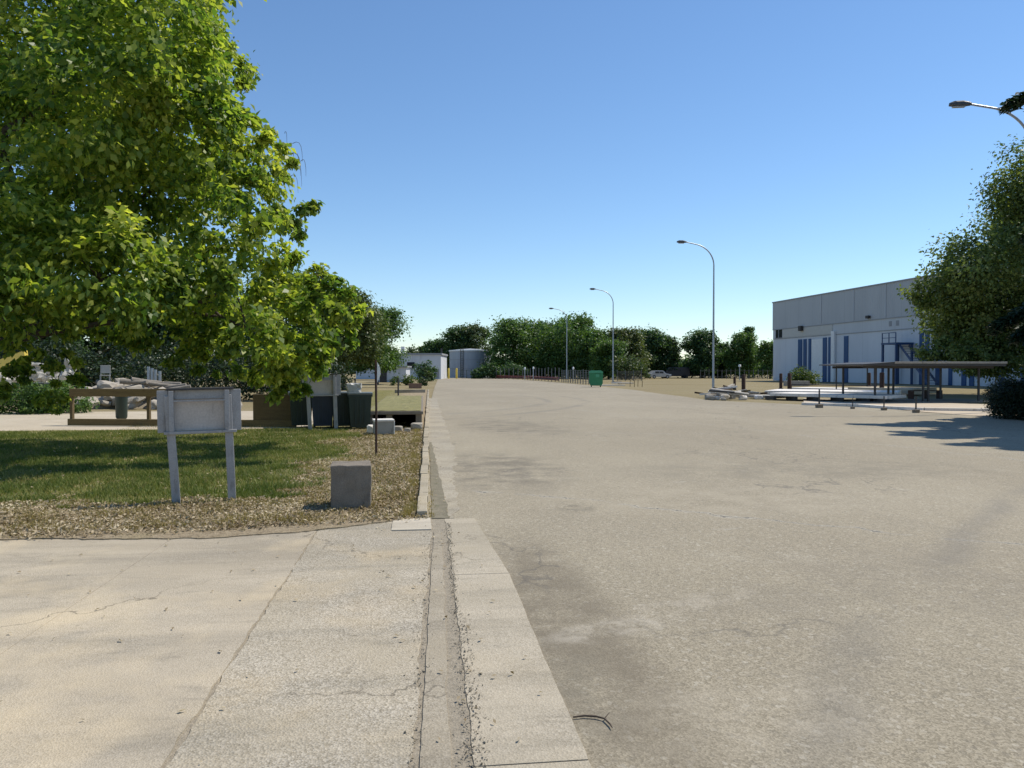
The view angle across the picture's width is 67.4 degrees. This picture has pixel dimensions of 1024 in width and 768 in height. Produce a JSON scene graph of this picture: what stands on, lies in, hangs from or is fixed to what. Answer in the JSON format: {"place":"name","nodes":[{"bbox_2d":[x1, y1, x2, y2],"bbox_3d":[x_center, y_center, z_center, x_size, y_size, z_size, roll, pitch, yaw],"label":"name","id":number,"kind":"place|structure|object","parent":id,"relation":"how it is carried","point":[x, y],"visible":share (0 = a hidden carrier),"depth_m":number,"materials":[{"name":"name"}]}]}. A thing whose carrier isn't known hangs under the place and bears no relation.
{"place":"outdoors","nodes":[
{"label":"outdoors","id":0,"kind":"place"},
{"bbox_2d":[0,539,168,653],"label":"pavement","id":1,"kind":"structure","parent":0,"point":[53,588],"depth_m":5.99,"materials":[{"name":"concrete"}]},
{"bbox_2d":[0,411,312,430],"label":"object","id":2,"kind":"structure","parent":0,"point":[20,422],"depth_m":24.02,"materials":[{"name":"concrete"}]},
{"bbox_2d":[0,372,11,383],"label":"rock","id":3,"kind":"object","parent":2,"relation":"on","point":[9,380],"visible":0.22,"depth_m":26.79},
{"bbox_2d":[0,351,27,366],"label":"yellow beam","id":4,"kind":"structure","parent":3,"relation":"on","point":[3,362],"depth_m":26.35,"materials":[{"name":"metal"}]},
{"bbox_2d":[115,397,127,418],"bbox_3d":[-12.374,0.720,24.334,0.400,0.840,0.400,0,1,-7],"label":"litter bin","id":5,"kind":"object","parent":2,"relation":"on","point":[121,407],"visible":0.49,"depth_m":24.19,"materials":[{"name":"green plastic"}]},
{"bbox_2d":[67,389,296,426],"bbox_3d":[-9.353,0.669,21.667,6.729,1.060,0.140,0,1,6],"label":"wooden barrier","id":6,"kind":"object","parent":2,"relation":"on","point":[266,414],"visible":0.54,"depth_m":21.70,"materials":[{"name":"brown wood"}]},
{"bbox_2d":[288,391,311,425],"bbox_3d":[-5.842,0.697,21.258,0.660,0.980,0.744,0,1,-19],"label":"waste bin","id":7,"kind":"object","parent":2,"relation":"on","point":[298,408],"visible":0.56,"depth_m":20.96,"materials":[{"name":"green plastic"}]},
{"bbox_2d":[0,531,315,767],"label":"pavement","id":8,"kind":"structure","parent":0,"point":[140,685],"depth_m":4.27,"materials":[{"name":"concrete"}]},
{"bbox_2d":[0,390,427,540],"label":"lawn","id":9,"kind":"structure","parent":0,"point":[239,532],"depth_m":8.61,"materials":[{"name":"plant"}]},
{"bbox_2d":[0,0,373,415],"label":"leafy tree","id":10,"kind":"object","parent":9,"relation":"on","point":[125,139],"visible":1,"depth_m":13.07,"materials":[{"name":"green plant"}]},
{"bbox_2d":[157,387,240,502],"bbox_3d":[-3.712,0.774,9.158,0.926,1.463,0.147,-1,2,-20],"label":"sign board","id":11,"kind":"object","parent":9,"relation":"on","point":[198,410],"visible":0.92,"depth_m":9.14,"materials":[{"name":"grey paint"}]},
{"bbox_2d":[0,427,409,508],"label":"lawn grass","id":12,"kind":"structure","parent":9,"relation":"on","point":[242,467],"depth_m":12.66,"materials":[{"name":"plant"}]},
{"bbox_2d":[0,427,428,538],"bbox_3d":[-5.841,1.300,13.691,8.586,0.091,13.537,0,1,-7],"label":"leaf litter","id":13,"kind":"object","parent":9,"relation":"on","point":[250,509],"visible":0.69,"depth_m":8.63,"materials":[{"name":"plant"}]},
{"bbox_2d":[1,451,541,761],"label":"stray leaves","id":14,"kind":"object","parent":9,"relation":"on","point":[494,720],"visible":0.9,"depth_m":4.72,"materials":[{"name":"brown plant"}]},
{"bbox_2d":[302,374,340,429],"bbox_3d":[-4.987,0.521,20.125,0.988,1.578,0.157,-1,1,-16],"label":"sign board","id":15,"kind":"object","parent":9,"relation":"on","point":[329,385],"visible":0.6,"depth_m":20.15,"materials":[{"name":"grey paint"}]},
{"bbox_2d":[311,396,332,426],"bbox_3d":[-5.176,0.701,21.008,0.660,0.980,0.744,0,1,-14],"label":"waste bin","id":16,"kind":"object","parent":9,"relation":"on","point":[322,409],"visible":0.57,"depth_m":20.71,"materials":[{"name":"blue plastic"}]},
{"bbox_2d":[331,391,349,426],"bbox_3d":[-4.621,0.701,21.008,0.660,0.980,0.744,0,1,-16],"label":"waste bin","id":17,"kind":"object","parent":9,"relation":"on","point":[343,409],"visible":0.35,"depth_m":20.71,"materials":[{"name":"green plastic"}]},
{"bbox_2d":[330,460,371,509],"bbox_3d":[-1.862,1.180,8.895,0.461,0.542,0.451,0,1,-12],"label":"concrete block","id":18,"kind":"object","parent":9,"relation":"on","point":[351,483],"depth_m":8.68,"materials":[{"name":"concrete"}]},
{"bbox_2d":[347,392,372,427],"bbox_3d":[-4.064,0.710,20.524,0.660,0.980,0.744,0,1,-13],"label":"waste bin","id":19,"kind":"object","parent":9,"relation":"on","point":[360,408],"visible":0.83,"depth_m":20.21,"materials":[{"name":"green plastic"}]},
{"bbox_2d":[347,383,361,392],"bbox_3d":[-4.185,0.107,20.396,0.374,0.264,0.288,0,1,-7],"label":"rubbish sack","id":20,"kind":"object","parent":19,"relation":"on","point":[354,387],"visible":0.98,"depth_m":20.26,"materials":[{"name":"white plastic"}]},
{"bbox_2d":[375,360,380,454],"bbox_3d":[-2.496,0.496,14.271,0.110,1.880,0.044,0,1,-7],"label":"metal stake","id":21,"kind":"object","parent":9,"relation":"on","point":[377,372],"visible":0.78,"depth_m":14.25,"materials":[{"name":"metal"}]},
{"bbox_2d":[372,418,394,434],"bbox_3d":[-3.146,1.045,18.784,0.510,0.375,0.460,0,1,-15],"label":"concrete block","id":22,"kind":"object","parent":9,"relation":"on","point":[385,425],"visible":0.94,"depth_m":18.60,"materials":[{"name":"concrete"}]},
{"bbox_2d":[370,395,422,424],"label":"raised platform","id":23,"kind":"structure","parent":9,"relation":"on","point":[394,407],"depth_m":22.85,"materials":[{"name":"concrete"}]},
{"bbox_2d":[400,429,421,517],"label":"kerb weeds","id":24,"kind":"object","parent":9,"relation":"on","point":[409,509],"visible":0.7,"depth_m":10.51,"materials":[{"name":"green plant"}]},
{"bbox_2d":[165,521,432,767],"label":"pavement","id":25,"kind":"structure","parent":0,"point":[346,694],"depth_m":4.07,"materials":[{"name":"concrete"}]},
{"bbox_2d":[162,518,474,767],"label":"joint bed","id":26,"kind":"object","parent":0,"point":[456,721],"visible":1,"depth_m":3.95,"materials":[{"name":"concrete"}]},
{"bbox_2d":[391,518,431,530],"bbox_3d":[-1.031,1.444,7.902,0.400,0.019,0.600,0,1,-7],"label":"pavement patch","id":27,"kind":"object","parent":26,"relation":"on","point":[413,524],"visible":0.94,"depth_m":7.85,"materials":[{"name":"concrete"}]},
{"bbox_2d":[420,532,450,767],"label":"drain channel","id":28,"kind":"object","parent":26,"relation":"on","point":[435,751],"visible":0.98,"depth_m":3.93,"materials":[{"name":"concrete"}]},
{"bbox_2d":[402,522,492,767],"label":"joint gravel","id":29,"kind":"structure","parent":26,"relation":"on","point":[483,742],"depth_m":3.99,"materials":[{"name":"gravel"}]},
{"bbox_2d":[444,518,508,574],"bbox_3d":[-0.376,1.464,7.117,0.445,0.008,2.260,0,1,-7],"label":"gutter","id":30,"kind":"object","parent":26,"relation":"on","point":[477,554],"visible":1,"depth_m":6.77,"materials":[{"name":"concrete"}]},
{"bbox_2d":[453,573,587,766],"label":"gutter","id":31,"kind":"object","parent":26,"relation":"on","point":[516,704],"visible":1,"depth_m":3.89,"materials":[{"name":"concrete"}]},
{"bbox_2d":[476,760,591,767],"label":"gutter","id":32,"kind":"object","parent":26,"relation":"on","point":[578,764],"visible":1,"depth_m":3.09,"materials":[{"name":"concrete"}]},
{"bbox_2d":[1,0,1023,359],"label":"sky","id":33,"kind":"structure","parent":0,"point":[470,161],"materials":[{"name":"blue"}]},
{"bbox_2d":[6,373,1023,420],"bbox_3d":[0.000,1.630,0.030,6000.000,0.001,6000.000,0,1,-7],"label":"ground","id":34,"kind":"structure","parent":0,"point":[681,386],"depth_m":74.88,"materials":[{"name":"concrete"}]},
{"bbox_2d":[0,375,99,414],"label":"scrub","id":35,"kind":"object","parent":34,"relation":"on","point":[25,406],"visible":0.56,"depth_m":27.84,"materials":[{"name":"green plant"}]},
{"bbox_2d":[12,362,46,382],"bbox_3d":[-17.433,-0.441,27.613,1.300,0.790,0.274,0,-17,-18],"label":"plastic sheet","id":36,"kind":"object","parent":35,"relation":"on","point":[37,369],"visible":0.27,"depth_m":27.65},
{"bbox_2d":[36,371,58,382],"bbox_3d":[-16.715,-0.261,27.617,0.700,0.412,0.239,0,-17,-7],"label":"rock","id":37,"kind":"object","parent":35,"relation":"on","point":[44,377],"visible":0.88,"depth_m":27.59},
{"bbox_2d":[59,358,76,379],"bbox_3d":[-15.900,-0.485,27.574,0.500,0.898,0.317,0,-17,11],"label":"rock","id":38,"kind":"object","parent":35,"relation":"on","point":[64,373],"visible":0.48,"depth_m":27.52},
{"bbox_2d":[27,309,156,371],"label":"tree","id":39,"kind":"object","parent":34,"relation":"on","point":[83,342],"visible":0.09,"depth_m":52.29,"materials":[{"name":"green plant"}]},
{"bbox_2d":[66,384,157,409],"bbox_3d":[-16.793,0.492,33.909,7.800,1.020,3.800,0,1,-19],"label":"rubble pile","id":40,"kind":"object","parent":34,"relation":"on","point":[143,405],"visible":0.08,"depth_m":32.37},
{"bbox_2d":[0,334,359,399],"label":"overgrown hedge","id":41,"kind":"object","parent":34,"relation":"on","point":[119,363],"visible":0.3,"depth_m":40.85,"materials":[{"name":"green plant"}]},
{"bbox_2d":[137,289,247,367],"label":"tree","id":42,"kind":"object","parent":34,"relation":"on","point":[160,329],"visible":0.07,"depth_m":55.34,"materials":[{"name":"green plant"}]},
{"bbox_2d":[232,264,319,359],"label":"tree","id":43,"kind":"object","parent":34,"relation":"on","point":[297,327],"visible":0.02,"depth_m":68.02,"materials":[{"name":"green plant"}]},
{"bbox_2d":[300,283,392,389],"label":"tree","id":44,"kind":"object","parent":34,"relation":"on","point":[367,349],"visible":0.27,"depth_m":61.43,"materials":[{"name":"green plant"}]},
{"bbox_2d":[348,299,412,384],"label":"tree","id":45,"kind":"object","parent":34,"relation":"on","point":[393,362],"visible":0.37,"depth_m":84.36,"materials":[{"name":"green plant"}]},
{"bbox_2d":[379,366,411,381],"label":"outbuilding","id":46,"kind":"structure","parent":34,"relation":"on","point":[401,371],"depth_m":99.97,"materials":[{"name":"metal"}]},
{"bbox_2d":[356,347,447,378],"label":"white shed","id":47,"kind":"structure","parent":34,"relation":"on","point":[439,360],"depth_m":131.94,"materials":[{"name":"paint"}]},
{"bbox_2d":[389,373,418,385],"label":"bush","id":48,"kind":"object","parent":34,"relation":"on","point":[407,380],"visible":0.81,"depth_m":79.94,"materials":[{"name":"green plant"}]},
{"bbox_2d":[411,359,437,380],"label":"bush","id":49,"kind":"object","parent":34,"relation":"on","point":[419,372],"visible":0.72,"depth_m":107.66,"materials":[{"name":"green plant"}]},
{"bbox_2d":[416,370,433,385],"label":"bush","id":50,"kind":"object","parent":34,"relation":"on","point":[426,379],"visible":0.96,"depth_m":77.89,"materials":[{"name":"green plant"}]},
{"bbox_2d":[94,348,759,373],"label":"distant wood","id":51,"kind":"object","parent":34,"relation":"on","point":[354,363],"depth_m":286.98,"materials":[{"name":"green plant"}]},
{"bbox_2d":[419,337,451,373],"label":"tree","id":52,"kind":"object","parent":34,"relation":"on","point":[433,346],"visible":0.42,"depth_m":175.71,"materials":[{"name":"green plant"}]},
{"bbox_2d":[436,322,471,360],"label":"tree","id":53,"kind":"object","parent":34,"relation":"on","point":[454,336],"visible":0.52,"depth_m":169.75,"materials":[{"name":"green plant"}]},
{"bbox_2d":[456,320,492,349],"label":"tree","id":54,"kind":"object","parent":34,"relation":"on","point":[476,332],"visible":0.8,"depth_m":167.96,"materials":[{"name":"green plant"}]},
{"bbox_2d":[470,362,505,378],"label":"bush","id":55,"kind":"object","parent":34,"relation":"on","point":[489,372],"visible":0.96,"depth_m":137.47,"materials":[{"name":"green plant"}]},
{"bbox_2d":[493,361,529,378],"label":"bush","id":56,"kind":"object","parent":34,"relation":"on","point":[517,369],"visible":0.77,"depth_m":138.38,"materials":[{"name":"green plant"}]},
{"bbox_2d":[477,313,550,377],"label":"tree","id":57,"kind":"object","parent":34,"relation":"on","point":[513,340],"visible":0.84,"depth_m":146.84,"materials":[{"name":"green plant"}]},
{"bbox_2d":[496,367,558,381],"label":"post fence","id":58,"kind":"object","parent":34,"relation":"on","point":[541,378],"visible":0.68,"depth_m":120.29,"materials":[{"name":"red paint"}]},
{"bbox_2d":[521,317,567,375],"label":"tree","id":59,"kind":"object","parent":34,"relation":"on","point":[535,328],"visible":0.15,"depth_m":153.71,"materials":[{"name":"green plant"}]},
{"bbox_2d":[478,353,616,377],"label":"thicket","id":60,"kind":"object","parent":34,"relation":"on","point":[544,375],"visible":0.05,"depth_m":150.46,"materials":[{"name":"green plant"}]},
{"bbox_2d":[529,311,597,378],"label":"tree","id":61,"kind":"object","parent":34,"relation":"on","point":[553,356],"visible":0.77,"depth_m":142.73,"materials":[{"name":"green plant"}]},
{"bbox_2d":[561,369,588,384],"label":"fence","id":62,"kind":"object","parent":34,"relation":"on","point":[580,377],"visible":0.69,"depth_m":92.14,"materials":[{"name":"grey metal"}]},
{"bbox_2d":[564,325,612,378],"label":"tree","id":63,"kind":"object","parent":34,"relation":"on","point":[584,344],"visible":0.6,"depth_m":138.43,"materials":[{"name":"green plant"}]},
{"bbox_2d":[590,288,613,381],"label":"street lamp","id":64,"kind":"object","parent":34,"relation":"on","point":[613,337],"visible":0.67,"depth_m":97.86,"materials":[{"name":"metal"}]},
{"bbox_2d":[588,337,628,378],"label":"tree","id":65,"kind":"object","parent":34,"relation":"on","point":[602,361],"visible":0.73,"depth_m":130.65,"materials":[{"name":"green plant"}]},
{"bbox_2d":[603,323,651,378],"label":"tree","id":66,"kind":"object","parent":34,"relation":"on","point":[635,338],"visible":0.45,"depth_m":138.01,"materials":[{"name":"green plant"}]},
{"bbox_2d":[606,353,650,379],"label":"bush","id":67,"kind":"object","parent":34,"relation":"on","point":[626,365],"visible":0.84,"depth_m":127.58,"materials":[{"name":"green plant"}]},
{"bbox_2d":[617,370,641,380],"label":"fence","id":68,"kind":"object","parent":34,"relation":"on","point":[625,372],"visible":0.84,"depth_m":111.95,"materials":[{"name":"metal"}]},
{"bbox_2d":[638,324,672,372],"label":"tree","id":69,"kind":"object","parent":34,"relation":"on","point":[654,340],"visible":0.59,"depth_m":147.65,"materials":[{"name":"green plant"}]},
{"bbox_2d":[648,371,670,378],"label":"parked car","id":70,"kind":"object","parent":34,"relation":"on","point":[655,374],"visible":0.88,"depth_m":139.10,"materials":[{"name":"silver metal"}]},
{"bbox_2d":[651,334,681,377],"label":"tree","id":71,"kind":"object","parent":34,"relation":"on","point":[671,351],"visible":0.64,"depth_m":150.09,"materials":[{"name":"green plant"}]},
{"bbox_2d":[664,367,689,377],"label":"parked van","id":72,"kind":"object","parent":34,"relation":"on","point":[683,372],"visible":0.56,"depth_m":149.01,"materials":[{"name":"blue paint"}]},
{"bbox_2d":[677,240,714,389],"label":"street lamp","id":73,"kind":"object","parent":34,"relation":"on","point":[683,242],"visible":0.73,"depth_m":61.83,"materials":[{"name":"metal"}]},
{"bbox_2d":[676,327,723,377],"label":"tree","id":74,"kind":"object","parent":34,"relation":"on","point":[697,344],"visible":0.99,"depth_m":147.99,"materials":[{"name":"green plant"}]},
{"bbox_2d":[714,341,730,377],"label":"tree","id":75,"kind":"object","parent":34,"relation":"on","point":[722,346],"visible":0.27,"depth_m":153.51,"materials":[{"name":"green plant"}]},
{"bbox_2d":[676,355,768,377],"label":"thicket","id":76,"kind":"object","parent":34,"relation":"on","point":[710,373],"visible":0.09,"depth_m":155.41,"materials":[{"name":"green plant"}]},
{"bbox_2d":[700,369,772,378],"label":"picket fence","id":77,"kind":"object","parent":34,"relation":"on","point":[726,376],"visible":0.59,"depth_m":136.72,"materials":[{"name":"metal"}]},
{"bbox_2d":[721,330,760,377],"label":"tree","id":78,"kind":"object","parent":34,"relation":"on","point":[736,354],"visible":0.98,"depth_m":146.79,"materials":[{"name":"green plant"}]},
{"bbox_2d":[752,339,772,378],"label":"tree","id":79,"kind":"object","parent":34,"relation":"on","point":[764,352],"visible":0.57,"depth_m":138.66,"materials":[{"name":"green plant"}]},
{"bbox_2d":[786,363,822,385],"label":"bush","id":80,"kind":"object","parent":34,"relation":"on","point":[796,376],"visible":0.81,"depth_m":79.73,"materials":[{"name":"green plant"}]},
{"bbox_2d":[765,389,900,393],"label":"concrete slab","id":81,"kind":"structure","parent":34,"relation":"on","point":[834,391],"depth_m":46.77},
{"bbox_2d":[791,368,876,389],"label":"pipe frame","id":82,"kind":"object","parent":34,"relation":"on","point":[866,385],"visible":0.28,"depth_m":54.80,"materials":[{"name":"metal"}]},
{"bbox_2d":[848,387,936,393],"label":"concrete slab","id":83,"kind":"structure","parent":34,"relation":"on","point":[904,390],"depth_m":48.85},
{"bbox_2d":[881,332,938,384],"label":"escape stair","id":84,"kind":"object","parent":34,"relation":"on","point":[899,344],"visible":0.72,"depth_m":84.08,"materials":[{"name":"blue metal"}]},
{"bbox_2d":[896,134,1023,383],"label":"broadleaf tree","id":85,"kind":"object","parent":34,"relation":"on","point":[969,298],"visible":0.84,"depth_m":45.83,"materials":[{"name":"green plant"}]},
{"bbox_2d":[978,374,1023,419],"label":"trimmed hedge","id":86,"kind":"object","parent":34,"relation":"on","point":[1005,399],"visible":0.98,"depth_m":24.89,"materials":[{"name":"green plant"}]},
{"bbox_2d":[984,91,1023,369],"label":"cedar","id":87,"kind":"object","parent":34,"relation":"on","point":[1012,318],"visible":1,"depth_m":25.35,"materials":[{"name":"green plant"}]},
{"bbox_2d":[427,377,1023,767],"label":"road","id":88,"kind":"structure","parent":0,"point":[700,583],"depth_m":6.22,"materials":[{"name":"asphalt"}]},
{"bbox_2d":[417,389,428,517],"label":"kerb","id":89,"kind":"structure","parent":88,"relation":"on","point":[423,495],"depth_m":11.39,"materials":[{"name":"concrete"}]},
{"bbox_2d":[428,398,460,517],"bbox_3d":[-2.560,1.121,25.741,0.747,0.006,35.158,0,1,-7],"label":"gutter","id":90,"kind":"object","parent":88,"relation":"on","point":[439,438],"visible":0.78,"depth_m":14.62,"materials":[{"name":"concrete"}]},
{"bbox_2d":[429,442,449,518],"bbox_3d":[-1.267,1.363,12.590,0.199,0.009,8.750,0,1,-7],"label":"gutter","id":91,"kind":"object","parent":90,"relation":"on","point":[440,509],"visible":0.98,"depth_m":9.88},
{"bbox_2d":[449,348,488,377],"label":"storage tank","id":92,"kind":"object","parent":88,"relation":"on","point":[462,361],"visible":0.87,"depth_m":152.10,"materials":[{"name":"grey metal"}]},
{"bbox_2d":[588,370,603,386],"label":"dumpster","id":93,"kind":"object","parent":88,"relation":"on","point":[595,377],"visible":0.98,"depth_m":70.85,"materials":[{"name":"green paint"}]},
{"bbox_2d":[801,402,990,410],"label":"kerb","id":94,"kind":"structure","parent":88,"relation":"on","point":[903,408],"depth_m":30.97,"materials":[{"name":"white concrete"}]},
{"bbox_2d":[792,387,847,389],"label":"concrete slab","id":95,"kind":"structure","parent":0,"point":[828,388],"depth_m":58.30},
{"bbox_2d":[772,266,1023,385],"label":"warehouse","id":96,"kind":"structure","parent":0,"point":[816,331],"depth_m":95.81,"materials":[{"name":"white metal"}]},
{"bbox_2d":[811,339,822,381],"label":"sliding door","id":97,"kind":"structure","parent":96,"relation":"in","point":[817,344],"depth_m":103.18,"materials":[{"name":"white paint"}]},
{"bbox_2d":[804,398,1023,417],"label":"forecourt","id":98,"kind":"structure","parent":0,"point":[948,405],"depth_m":34.28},
{"bbox_2d":[821,361,1007,402],"bbox_3d":[20.271,-0.112,38.987,7.782,2.020,3.940,0,1,-8],"label":"bicycle shelter","id":99,"kind":"object","parent":98,"relation":"on","point":[923,365],"visible":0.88,"depth_m":37.59,"materials":[{"name":"metal"}]},
{"bbox_2d":[870,399,882,401],"bbox_3d":[17.714,0.812,37.431,0.160,0.190,1.000,0,1,-7],"label":"timber bearer","id":100,"kind":"object","parent":99,"relation":"on","point":[879,400],"visible":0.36,"depth_m":37.09,"materials":[{"name":"wood"}]},
{"bbox_2d":[770,392,905,398],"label":"concrete slab","id":101,"kind":"structure","parent":100,"relation":"on","point":[839,395],"depth_m":38.55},
{"bbox_2d":[908,390,942,398],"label":"bicycle rack","id":102,"kind":"object","parent":99,"relation":"on","point":[910,394],"visible":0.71,"depth_m":40.89,"materials":[{"name":"metal"}]},
{"bbox_2d":[949,100,1023,128],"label":"street lamp","id":103,"kind":"object","parent":98,"relation":"on","point":[959,104],"visible":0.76,"depth_m":29.57,"materials":[{"name":"metal"}]},
{"bbox_3d":[-17.536,0.202,33.755,0.528,0.362,0.806,0,23,18],"label":"rubble chunk","id":104,"kind":"object","parent":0,"visible":0},
{"bbox_2d":[97,380,116,388],"bbox_3d":[-17.661,0.057,33.454,0.728,0.328,0.551,10,7,-23],"label":"rubble chunk","id":105,"kind":"object","parent":104,"relation":"on","point":[101,384],"visible":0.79,"depth_m":33.25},
{"bbox_3d":[-16.204,0.439,34.198,0.488,0.351,0.504,20,31,20],"label":"rubble chunk","id":106,"kind":"object","parent":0,"visible":0},
{"bbox_3d":[-17.384,0.135,33.984,2.084,0.278,0.264,14,2,2],"label":"cut log","id":107,"kind":"object","parent":106,"relation":"on","visible":0},
{"bbox_2d":[100,365,110,381],"bbox_3d":[-18.009,-0.405,33.997,0.400,0.850,0.410,0,1,-24],"label":"white chair","id":108,"kind":"object","parent":107,"relation":"on","point":[105,368],"visible":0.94,"depth_m":34.13,"materials":[{"name":"plastic"}]},
{"bbox_3d":[-15.114,0.341,33.073,1.648,0.229,0.236,-8,4,-20],"label":"cut log","id":109,"kind":"object","parent":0,"visible":0},
{"bbox_2d":[119,378,174,386],"bbox_3d":[-15.474,-0.007,32.767,2.280,0.252,0.234,8,-3,-30],"label":"cut log","id":110,"kind":"object","parent":109,"relation":"on","point":[130,381],"visible":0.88,"depth_m":32.51,"materials":[{"name":"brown wood"}]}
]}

